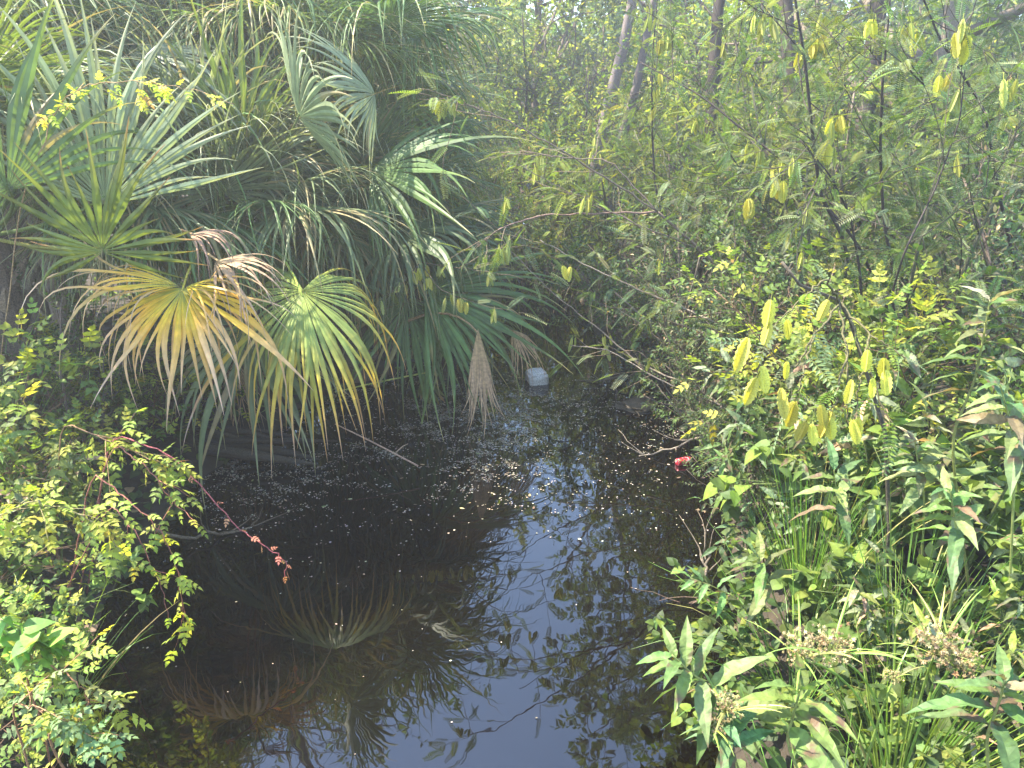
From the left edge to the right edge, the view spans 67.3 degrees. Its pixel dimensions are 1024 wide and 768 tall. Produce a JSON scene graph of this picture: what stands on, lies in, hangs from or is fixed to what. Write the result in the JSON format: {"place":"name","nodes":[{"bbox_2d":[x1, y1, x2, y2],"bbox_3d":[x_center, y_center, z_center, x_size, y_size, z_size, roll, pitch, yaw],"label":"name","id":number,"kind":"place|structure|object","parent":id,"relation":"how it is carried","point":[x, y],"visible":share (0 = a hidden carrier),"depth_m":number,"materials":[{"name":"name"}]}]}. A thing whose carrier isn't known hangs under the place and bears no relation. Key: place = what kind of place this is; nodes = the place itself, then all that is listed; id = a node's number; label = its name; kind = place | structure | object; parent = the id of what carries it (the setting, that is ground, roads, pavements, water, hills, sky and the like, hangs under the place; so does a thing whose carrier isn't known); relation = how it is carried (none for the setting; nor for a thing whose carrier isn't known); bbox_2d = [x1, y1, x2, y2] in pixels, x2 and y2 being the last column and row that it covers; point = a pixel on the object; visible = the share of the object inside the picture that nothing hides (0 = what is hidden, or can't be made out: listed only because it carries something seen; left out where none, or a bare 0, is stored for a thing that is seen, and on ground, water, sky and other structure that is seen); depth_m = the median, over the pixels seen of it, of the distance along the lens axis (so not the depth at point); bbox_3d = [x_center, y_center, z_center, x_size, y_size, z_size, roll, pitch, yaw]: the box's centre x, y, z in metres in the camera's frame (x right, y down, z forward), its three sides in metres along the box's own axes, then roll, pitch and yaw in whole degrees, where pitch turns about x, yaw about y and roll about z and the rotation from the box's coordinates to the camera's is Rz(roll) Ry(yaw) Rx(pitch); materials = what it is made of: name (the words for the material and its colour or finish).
{"place":"outdoors","nodes":[
{"label":"outdoors","id":0,"kind":"place"},
{"bbox_2d":[47,211,736,767],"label":"water","id":1,"kind":"structure","parent":0,"point":[541,611],"depth_m":4.33,"materials":[{"name":"liquid"}]},
{"bbox_2d":[191,426,336,464],"bbox_3d":[-2.065,0.456,5.937,1.367,0.224,0.333,2,20,6],"label":"log","id":2,"kind":"object","parent":1,"relation":"on","point":[235,446],"visible":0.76,"depth_m":5.88,"materials":[{"name":"brown wood"}]},
{"bbox_2d":[119,345,716,753],"bbox_3d":[-0.404,0.504,6.201,3.760,0.002,7.556,0,20,0],"label":"floating debris","id":3,"kind":"object","parent":1,"relation":"on","point":[445,436],"visible":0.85,"depth_m":6.26,"materials":[{"name":"plant"}]},
{"bbox_2d":[0,110,1023,767],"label":"ground","id":4,"kind":"structure","parent":0,"point":[160,506],"depth_m":5.21,"materials":[{"name":"brown soil"}]},
{"bbox_2d":[0,588,76,759],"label":"heart leaf spray","id":5,"kind":"object","parent":4,"relation":"on","point":[30,629],"visible":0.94,"depth_m":2.57,"materials":[{"name":"green plant"}]},
{"bbox_2d":[0,412,106,589],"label":"leafy weed","id":6,"kind":"object","parent":4,"relation":"on","point":[74,478],"visible":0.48,"depth_m":3.96,"materials":[{"name":"green plant"}]},
{"bbox_2d":[0,569,117,767],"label":"pepper vine","id":7,"kind":"object","parent":4,"relation":"on","point":[30,594],"visible":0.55,"depth_m":3.03,"materials":[{"name":"green plant"}]},
{"bbox_2d":[0,397,129,635],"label":"pepper vine","id":8,"kind":"object","parent":4,"relation":"on","point":[58,563],"visible":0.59,"depth_m":3.80,"materials":[{"name":"green plant"}]},
{"bbox_2d":[0,661,138,767],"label":"pepper vine spray","id":9,"kind":"object","parent":4,"relation":"on","point":[57,722],"visible":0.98,"depth_m":2.46,"materials":[{"name":"green plant"}]},
{"bbox_2d":[1,624,152,767],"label":"pepper vine spray","id":10,"kind":"object","parent":4,"relation":"on","point":[74,658],"visible":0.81,"depth_m":2.56,"materials":[{"name":"green plant"}]},
{"bbox_2d":[0,520,157,724],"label":"heart leaf vine","id":11,"kind":"object","parent":4,"relation":"on","point":[144,599],"visible":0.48,"depth_m":3.63,"materials":[{"name":"green plant"}]},
{"bbox_2d":[0,480,162,613],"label":"pepper vine spray","id":12,"kind":"object","parent":4,"relation":"on","point":[50,527],"visible":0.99,"depth_m":3.08,"materials":[{"name":"green plant"}]},
{"bbox_2d":[0,260,186,485],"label":"bush","id":13,"kind":"object","parent":4,"relation":"on","point":[56,332],"visible":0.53,"depth_m":5.00,"materials":[{"name":"green plant"}]},
{"bbox_2d":[0,297,195,531],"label":"pepper vine","id":14,"kind":"object","parent":4,"relation":"on","point":[26,355],"visible":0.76,"depth_m":4.02,"materials":[{"name":"green plant"}]},
{"bbox_2d":[0,0,204,341],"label":"sabal palm","id":15,"kind":"object","parent":4,"relation":"on","point":[27,287],"visible":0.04,"depth_m":7.33,"materials":[{"name":"green plant"}]},
{"bbox_2d":[0,70,236,365],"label":"yellow leaf sprig","id":16,"kind":"object","parent":4,"relation":"on","point":[166,93],"visible":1,"depth_m":3.67,"materials":[{"name":"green plant"}]},
{"bbox_2d":[56,406,203,580],"bbox_3d":[-2.000,0.574,3.939,0.909,1.160,0.481,15,25,36],"label":"pepper vine spray","id":17,"kind":"object","parent":4,"relation":"on","point":[153,462],"visible":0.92,"depth_m":3.74,"materials":[{"name":"green plant"}]},
{"bbox_2d":[0,0,266,455],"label":"sabal palm","id":18,"kind":"object","parent":4,"relation":"on","point":[29,90],"visible":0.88,"depth_m":4.03,"materials":[{"name":"green plant"}]},
{"bbox_2d":[65,475,202,667],"bbox_3d":[-1.883,0.856,3.612,0.919,0.958,0.149,6,21,16],"label":"pepper vine spray","id":19,"kind":"object","parent":4,"relation":"on","point":[188,627],"visible":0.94,"depth_m":3.53,"materials":[{"name":"green plant"}]},
{"bbox_2d":[0,0,282,384],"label":"sabal palm","id":20,"kind":"object","parent":4,"relation":"on","point":[93,6],"visible":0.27,"depth_m":5.58,"materials":[{"name":"green plant"}]},
{"bbox_2d":[79,446,207,589],"bbox_3d":[-1.889,0.746,3.850,0.963,1.014,0.248,8,22,21],"label":"pepper vine spray","id":21,"kind":"object","parent":4,"relation":"on","point":[173,496],"visible":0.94,"depth_m":3.66,"materials":[{"name":"green plant"}]},
{"bbox_2d":[35,296,262,475],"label":"pepper vine","id":22,"kind":"object","parent":4,"relation":"on","point":[151,431],"visible":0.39,"depth_m":5.39,"materials":[{"name":"green plant"}]},
{"bbox_2d":[80,295,245,427],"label":"bush","id":23,"kind":"object","parent":4,"relation":"on","point":[142,400],"visible":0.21,"depth_m":5.81,"materials":[{"name":"green plant"}]},
{"bbox_2d":[3,0,428,316],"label":"sabal palm","id":24,"kind":"object","parent":4,"relation":"on","point":[227,19],"visible":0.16,"depth_m":6.36,"materials":[{"name":"green plant"}]},
{"bbox_2d":[0,0,450,506],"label":"sabal palm","id":25,"kind":"object","parent":4,"relation":"on","point":[293,334],"visible":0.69,"depth_m":5.18,"materials":[{"name":"green plant"}]},
{"bbox_2d":[109,0,555,326],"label":"sabal palm","id":26,"kind":"object","parent":4,"relation":"on","point":[371,14],"visible":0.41,"depth_m":6.56,"materials":[{"name":"green plant"}]},
{"bbox_2d":[155,25,585,440],"bbox_3d":[-1.488,-1.458,7.173,4.229,3.377,3.900,0,20,0],"label":"sabal palm","id":27,"kind":"object","parent":4,"relation":"on","point":[445,336],"visible":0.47,"depth_m":6.40,"materials":[{"name":"green plant"}]},
{"bbox_2d":[220,0,535,312],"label":"sabal palm","id":28,"kind":"object","parent":4,"relation":"on","point":[431,115],"visible":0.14,"depth_m":7.66,"materials":[{"name":"green plant"}]},
{"bbox_2d":[352,160,555,359],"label":"seed pod shrub","id":29,"kind":"object","parent":4,"relation":"on","point":[496,194],"visible":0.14,"depth_m":7.81,"materials":[{"name":"green plant"}]},
{"bbox_2d":[361,228,580,408],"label":"seed pod sprig","id":30,"kind":"object","parent":4,"relation":"on","point":[566,275],"visible":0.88,"depth_m":5.79,"materials":[{"name":"green plant"}]},
{"bbox_2d":[411,0,538,104],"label":"young tree","id":31,"kind":"object","parent":4,"relation":"on","point":[515,16],"visible":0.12,"depth_m":16.52,"materials":[{"name":"green plant"}]},
{"bbox_2d":[393,92,565,286],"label":"bush","id":32,"kind":"object","parent":4,"relation":"on","point":[515,206],"visible":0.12,"depth_m":10.88,"materials":[{"name":"green plant"}]},
{"bbox_2d":[0,221,1023,767],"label":"ground cover","id":33,"kind":"object","parent":4,"relation":"on","point":[776,753],"visible":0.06,"depth_m":4.86,"materials":[{"name":"green plant"}]},
{"bbox_2d":[404,0,628,226],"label":"bush","id":34,"kind":"object","parent":4,"relation":"on","point":[527,70],"visible":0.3,"depth_m":14.49,"materials":[{"name":"green plant"}]},
{"bbox_2d":[424,0,629,230],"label":"young tree","id":35,"kind":"object","parent":4,"relation":"on","point":[544,42],"visible":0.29,"depth_m":17.53,"materials":[{"name":"green plant"}]},
{"bbox_2d":[453,67,633,248],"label":"bush","id":36,"kind":"object","parent":4,"relation":"on","point":[625,75],"visible":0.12,"depth_m":13.94,"materials":[{"name":"green plant"}]},
{"bbox_2d":[471,201,634,322],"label":"bush","id":37,"kind":"object","parent":4,"relation":"on","point":[552,280],"visible":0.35,"depth_m":10.17,"materials":[{"name":"green plant"}]},
{"bbox_2d":[460,28,655,265],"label":"bush","id":38,"kind":"object","parent":4,"relation":"on","point":[564,116],"visible":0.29,"depth_m":12.13,"materials":[{"name":"green plant"}]},
{"bbox_2d":[486,119,661,285],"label":"bush","id":39,"kind":"object","parent":4,"relation":"on","point":[544,204],"visible":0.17,"depth_m":11.46,"materials":[{"name":"green plant"}]},
{"bbox_2d":[389,63,766,409],"bbox_3d":[0.634,-0.888,5.575,2.163,2.638,2.141,10,22,26],"label":"arching shrub","id":40,"kind":"object","parent":4,"relation":"on","point":[502,255],"visible":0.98,"depth_m":5.49,"materials":[{"name":"green plant"}]},
{"bbox_2d":[472,87,688,285],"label":"feathery shrub","id":41,"kind":"object","parent":4,"relation":"on","point":[576,189],"visible":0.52,"depth_m":9.93,"materials":[{"name":"green plant"}]},
{"bbox_2d":[141,0,1023,183],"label":"woods","id":42,"kind":"object","parent":4,"relation":"on","point":[596,37],"visible":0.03,"depth_m":21.64,"materials":[{"name":"green plant"}]},
{"bbox_2d":[575,0,636,248],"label":"twin trunk tree","id":43,"kind":"object","parent":4,"relation":"on","point":[615,77],"visible":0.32,"depth_m":12.57,"materials":[{"name":"grey plant"}]},
{"bbox_2d":[567,0,656,240],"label":"slender tree","id":44,"kind":"object","parent":4,"relation":"on","point":[637,80],"visible":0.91,"depth_m":12.97,"materials":[{"name":"grey plant"}]},
{"bbox_2d":[569,0,707,356],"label":"bare stemmed shrub","id":45,"kind":"object","parent":4,"relation":"on","point":[660,78],"visible":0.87,"depth_m":6.76,"materials":[{"name":"green plant"}]},
{"bbox_2d":[541,34,746,224],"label":"bush","id":46,"kind":"object","parent":4,"relation":"on","point":[590,73],"visible":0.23,"depth_m":14.26,"materials":[{"name":"green plant"}]},
{"bbox_2d":[535,166,766,348],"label":"bush","id":47,"kind":"object","parent":4,"relation":"on","point":[603,279],"visible":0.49,"depth_m":8.04,"materials":[{"name":"green plant"}]},
{"bbox_2d":[529,0,782,215],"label":"bush","id":48,"kind":"object","parent":4,"relation":"on","point":[572,56],"visible":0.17,"depth_m":15.51,"materials":[{"name":"green plant"}]},
{"bbox_2d":[605,233,756,391],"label":"bush","id":49,"kind":"object","parent":4,"relation":"on","point":[654,344],"visible":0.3,"depth_m":7.04,"materials":[{"name":"green plant"}]},
{"bbox_2d":[595,84,786,298],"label":"bush","id":50,"kind":"object","parent":4,"relation":"on","point":[661,175],"visible":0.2,"depth_m":9.02,"materials":[{"name":"green plant"}]},
{"bbox_2d":[636,616,771,767],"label":"willow leaf weed","id":51,"kind":"object","parent":4,"relation":"on","point":[704,699],"visible":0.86,"depth_m":2.07,"materials":[{"name":"plant"}]},
{"bbox_2d":[694,0,724,286],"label":"lacy tree","id":52,"kind":"object","parent":4,"relation":"on","point":[719,9],"visible":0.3,"depth_m":9.46,"materials":[{"name":"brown plant"}]},
{"bbox_2d":[640,278,782,449],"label":"bush","id":53,"kind":"object","parent":4,"relation":"on","point":[703,374],"visible":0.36,"depth_m":6.05,"materials":[{"name":"green plant"}]},
{"bbox_2d":[586,137,837,397],"bbox_3d":[1.758,-0.905,6.502,2.051,2.273,2.062,-5,21,-13],"label":"bush","id":54,"kind":"object","parent":4,"relation":"on","point":[678,286],"visible":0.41,"depth_m":6.63,"materials":[{"name":"green plant"}]},
{"bbox_2d":[679,686,774,767],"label":"willow leaf weed","id":55,"kind":"object","parent":4,"relation":"on","point":[726,757],"visible":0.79,"depth_m":2.05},
{"bbox_2d":[556,0,913,326],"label":"feathery shrub","id":56,"kind":"object","parent":4,"relation":"on","point":[705,173],"visible":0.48,"depth_m":7.24,"materials":[{"name":"green plant"}]},
{"bbox_2d":[635,322,858,476],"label":"bush","id":57,"kind":"object","parent":4,"relation":"on","point":[698,431],"visible":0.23,"depth_m":5.51,"materials":[{"name":"green plant"}]},
{"bbox_2d":[622,36,879,259],"bbox_3d":[3.081,-3.365,11.101,3.271,3.247,3.366,-2,20,-4],"label":"bush","id":58,"kind":"object","parent":4,"relation":"on","point":[677,126],"visible":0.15,"depth_m":11.10,"materials":[{"name":"green plant"}]},
{"bbox_2d":[674,370,833,525],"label":"bush","id":59,"kind":"object","parent":4,"relation":"on","point":[742,458],"visible":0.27,"depth_m":4.70,"materials":[{"name":"green plant"}]},
{"bbox_2d":[613,0,896,203],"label":"young tree","id":60,"kind":"object","parent":4,"relation":"on","point":[688,4],"visible":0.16,"depth_m":15.18,"materials":[{"name":"green plant"}]},
{"bbox_2d":[726,530,803,640],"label":"willow leaf weed","id":61,"kind":"object","parent":4,"relation":"on","point":[763,591],"visible":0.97,"depth_m":3.26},
{"bbox_2d":[609,0,931,409],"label":"bare stemmed shrub","id":62,"kind":"object","parent":4,"relation":"on","point":[662,45],"visible":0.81,"depth_m":5.24,"materials":[{"name":"green plant"}]},
{"bbox_2d":[645,514,918,767],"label":"heart leaf vine","id":63,"kind":"object","parent":4,"relation":"on","point":[702,626],"visible":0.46,"depth_m":3.39,"materials":[{"name":"green plant"}]},
{"bbox_2d":[663,168,919,425],"bbox_3d":[2.092,-0.571,5.680,1.835,2.034,1.845,9,22,22],"label":"bush","id":64,"kind":"object","parent":4,"relation":"on","point":[718,223],"visible":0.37,"depth_m":5.48,"materials":[{"name":"green plant"}]},
{"bbox_2d":[729,651,858,767],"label":"willow leaf weed","id":65,"kind":"object","parent":4,"relation":"on","point":[810,750],"visible":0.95,"depth_m":2.01,"materials":[{"name":"plant"}]},
{"bbox_2d":[686,416,904,574],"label":"leafy weed","id":66,"kind":"object","parent":4,"relation":"on","point":[727,470],"visible":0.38,"depth_m":4.16,"materials":[{"name":"green plant"}]},
{"bbox_2d":[697,0,899,333],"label":"bare stemmed shrub","id":67,"kind":"object","parent":4,"relation":"on","point":[800,58],"visible":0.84,"depth_m":4.34,"materials":[{"name":"green plant"}]},
{"bbox_2d":[690,322,906,520],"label":"leafy weed","id":68,"kind":"object","parent":4,"relation":"on","point":[738,418],"visible":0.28,"depth_m":4.71,"materials":[{"name":"green plant"}]},
{"bbox_2d":[633,521,980,764],"bbox_3d":[1.202,1.069,3.083,1.333,0.850,1.334,-10,22,-26],"label":"sedge clump","id":69,"kind":"object","parent":4,"relation":"on","point":[826,672],"visible":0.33,"depth_m":3.27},
{"bbox_2d":[693,648,923,767],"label":"sedge clump","id":70,"kind":"object","parent":4,"relation":"on","point":[896,675],"visible":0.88,"depth_m":2.05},
{"bbox_2d":[598,0,1023,280],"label":"broad tree","id":71,"kind":"object","parent":4,"relation":"on","point":[941,52],"visible":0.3,"depth_m":9.48,"materials":[{"name":"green plant"}]},
{"bbox_2d":[602,0,1023,424],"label":"feathery shrub","id":72,"kind":"object","parent":4,"relation":"on","point":[923,184],"visible":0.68,"depth_m":5.08,"materials":[{"name":"green plant"}]},
{"bbox_2d":[707,261,927,584],"bbox_3d":[1.250,0.416,3.027,1.147,1.752,0.477,-4,20,-12],"label":"seed pod shrub","id":73,"kind":"object","parent":4,"relation":"on","point":[828,427],"visible":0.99,"depth_m":2.75,"materials":[{"name":"yellow plant"}]},
{"bbox_2d":[789,438,866,622],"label":"willow leaf weed","id":74,"kind":"object","parent":4,"relation":"on","point":[843,487],"visible":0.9,"depth_m":3.01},
{"bbox_2d":[722,422,937,620],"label":"sedge clump","id":75,"kind":"object","parent":4,"relation":"on","point":[796,550],"visible":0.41,"depth_m":3.64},
{"bbox_2d":[642,0,1023,268],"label":"bush","id":76,"kind":"object","parent":4,"relation":"on","point":[987,10],"visible":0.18,"depth_m":9.36,"materials":[{"name":"green plant"}]},
{"bbox_2d":[665,225,1023,460],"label":"pepper vine","id":77,"kind":"object","parent":4,"relation":"on","point":[927,306],"visible":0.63,"depth_m":4.19,"materials":[{"name":"green plant"}]},
{"bbox_2d":[719,38,978,335],"bbox_3d":[1.816,-0.478,4.294,1.352,2.680,1.336,4,20,11],"label":"bare stemmed shrub","id":78,"kind":"object","parent":4,"relation":"on","point":[779,190],"visible":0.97,"depth_m":4.08,"materials":[{"name":"green plant"}]},
{"bbox_2d":[781,0,931,434],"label":"bare stemmed shrub","id":79,"kind":"object","parent":4,"relation":"on","point":[871,28],"visible":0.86,"depth_m":4.43,"materials":[{"name":"green plant"}]},
{"bbox_2d":[832,0,886,284],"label":"lacy tree","id":80,"kind":"object","parent":4,"relation":"on","point":[879,58],"visible":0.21,"depth_m":8.73,"materials":[{"name":"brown plant"}]},
{"bbox_2d":[698,32,1023,335],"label":"bush","id":81,"kind":"object","parent":4,"relation":"on","point":[851,64],"visible":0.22,"depth_m":7.12,"materials":[{"name":"green plant"}]},
{"bbox_2d":[703,307,1023,587],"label":"heart leaf vine","id":82,"kind":"object","parent":4,"relation":"on","point":[730,501],"visible":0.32,"depth_m":3.82,"materials":[{"name":"green plant"}]},
{"bbox_2d":[759,312,1000,552],"bbox_3d":[1.875,0.350,3.945,1.263,1.299,1.191,-3,20,-9],"label":"leafy weed","id":83,"kind":"object","parent":4,"relation":"on","point":[919,422],"visible":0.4,"depth_m":3.85,"materials":[{"name":"green plant"}]},
{"bbox_2d":[745,545,1023,767],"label":"sedge clump","id":84,"kind":"object","parent":4,"relation":"on","point":[952,652],"visible":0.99,"depth_m":2.32,"materials":[{"name":"plant"}]},
{"bbox_2d":[769,533,1023,767],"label":"heart leaf vine","id":85,"kind":"object","parent":4,"relation":"on","point":[939,754],"visible":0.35,"depth_m":2.86,"materials":[{"name":"green plant"}]},
{"bbox_2d":[770,404,1023,767],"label":"heart leaf vine","id":86,"kind":"object","parent":4,"relation":"on","point":[840,558],"visible":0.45,"depth_m":3.27,"materials":[{"name":"green plant"}]},
{"bbox_2d":[773,4,1023,286],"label":"feathery shrub","id":87,"kind":"object","parent":4,"relation":"on","point":[907,86],"visible":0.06,"depth_m":9.67,"materials":[{"name":"green plant"}]},
{"bbox_2d":[775,0,1023,322],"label":"feathery shrub","id":88,"kind":"object","parent":4,"relation":"on","point":[1018,25],"visible":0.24,"depth_m":7.80,"materials":[{"name":"green plant"}]},
{"bbox_2d":[801,0,1023,436],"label":"bare stemmed shrub","id":89,"kind":"object","parent":4,"relation":"on","point":[962,38],"visible":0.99,"depth_m":3.58,"materials":[{"name":"green plant"}]},
{"bbox_2d":[802,469,1023,690],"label":"sedge clump","id":90,"kind":"object","parent":4,"relation":"on","point":[902,608],"visible":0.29,"depth_m":3.10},
{"bbox_2d":[803,328,1023,620],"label":"leafy weed","id":91,"kind":"object","parent":4,"relation":"on","point":[841,441],"visible":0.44,"depth_m":3.60,"materials":[{"name":"green plant"}]},
{"bbox_2d":[804,47,1023,376],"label":"feathery shrub","id":92,"kind":"object","parent":4,"relation":"on","point":[974,118],"visible":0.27,"depth_m":6.15,"materials":[{"name":"green plant"}]},
{"bbox_2d":[877,426,952,590],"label":"willow leaf weed","id":93,"kind":"object","parent":4,"relation":"on","point":[915,492],"visible":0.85,"depth_m":3.10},
{"bbox_2d":[833,531,1023,767],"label":"leafy weed","id":94,"kind":"object","parent":4,"relation":"on","point":[867,608],"visible":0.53,"depth_m":2.76,"materials":[{"name":"green plant"}]},
{"bbox_2d":[840,0,1023,298],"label":"bare stemmed shrub","id":95,"kind":"object","parent":4,"relation":"on","point":[1002,125],"visible":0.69,"depth_m":4.44,"materials":[{"name":"green plant"}]},
{"bbox_2d":[853,0,1023,298],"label":"feathery shrub","id":96,"kind":"object","parent":4,"relation":"on","point":[1002,25],"visible":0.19,"depth_m":8.66,"materials":[{"name":"green plant"}]},
{"bbox_2d":[905,466,1008,695],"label":"willow leaf weed","id":97,"kind":"object","parent":4,"relation":"on","point":[956,538],"visible":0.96,"depth_m":2.59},
{"bbox_2d":[900,79,1023,445],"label":"bush","id":98,"kind":"object","parent":4,"relation":"on","point":[993,349],"visible":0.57,"depth_m":4.70,"materials":[{"name":"green plant"}]},
{"bbox_2d":[903,644,1023,767],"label":"willow leaf weed","id":99,"kind":"object","parent":4,"relation":"on","point":[1005,696],"visible":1,"depth_m":1.94,"materials":[{"name":"plant"}]},
{"bbox_2d":[918,286,1023,624],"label":"willow leaf weed","id":100,"kind":"object","parent":4,"relation":"on","point":[985,330],"visible":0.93,"depth_m":2.82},
{"bbox_2d":[956,369,1023,650],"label":"willow leaf weed","id":101,"kind":"object","parent":4,"relation":"on","point":[1013,462],"visible":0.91,"depth_m":2.59,"materials":[{"name":"plant"}]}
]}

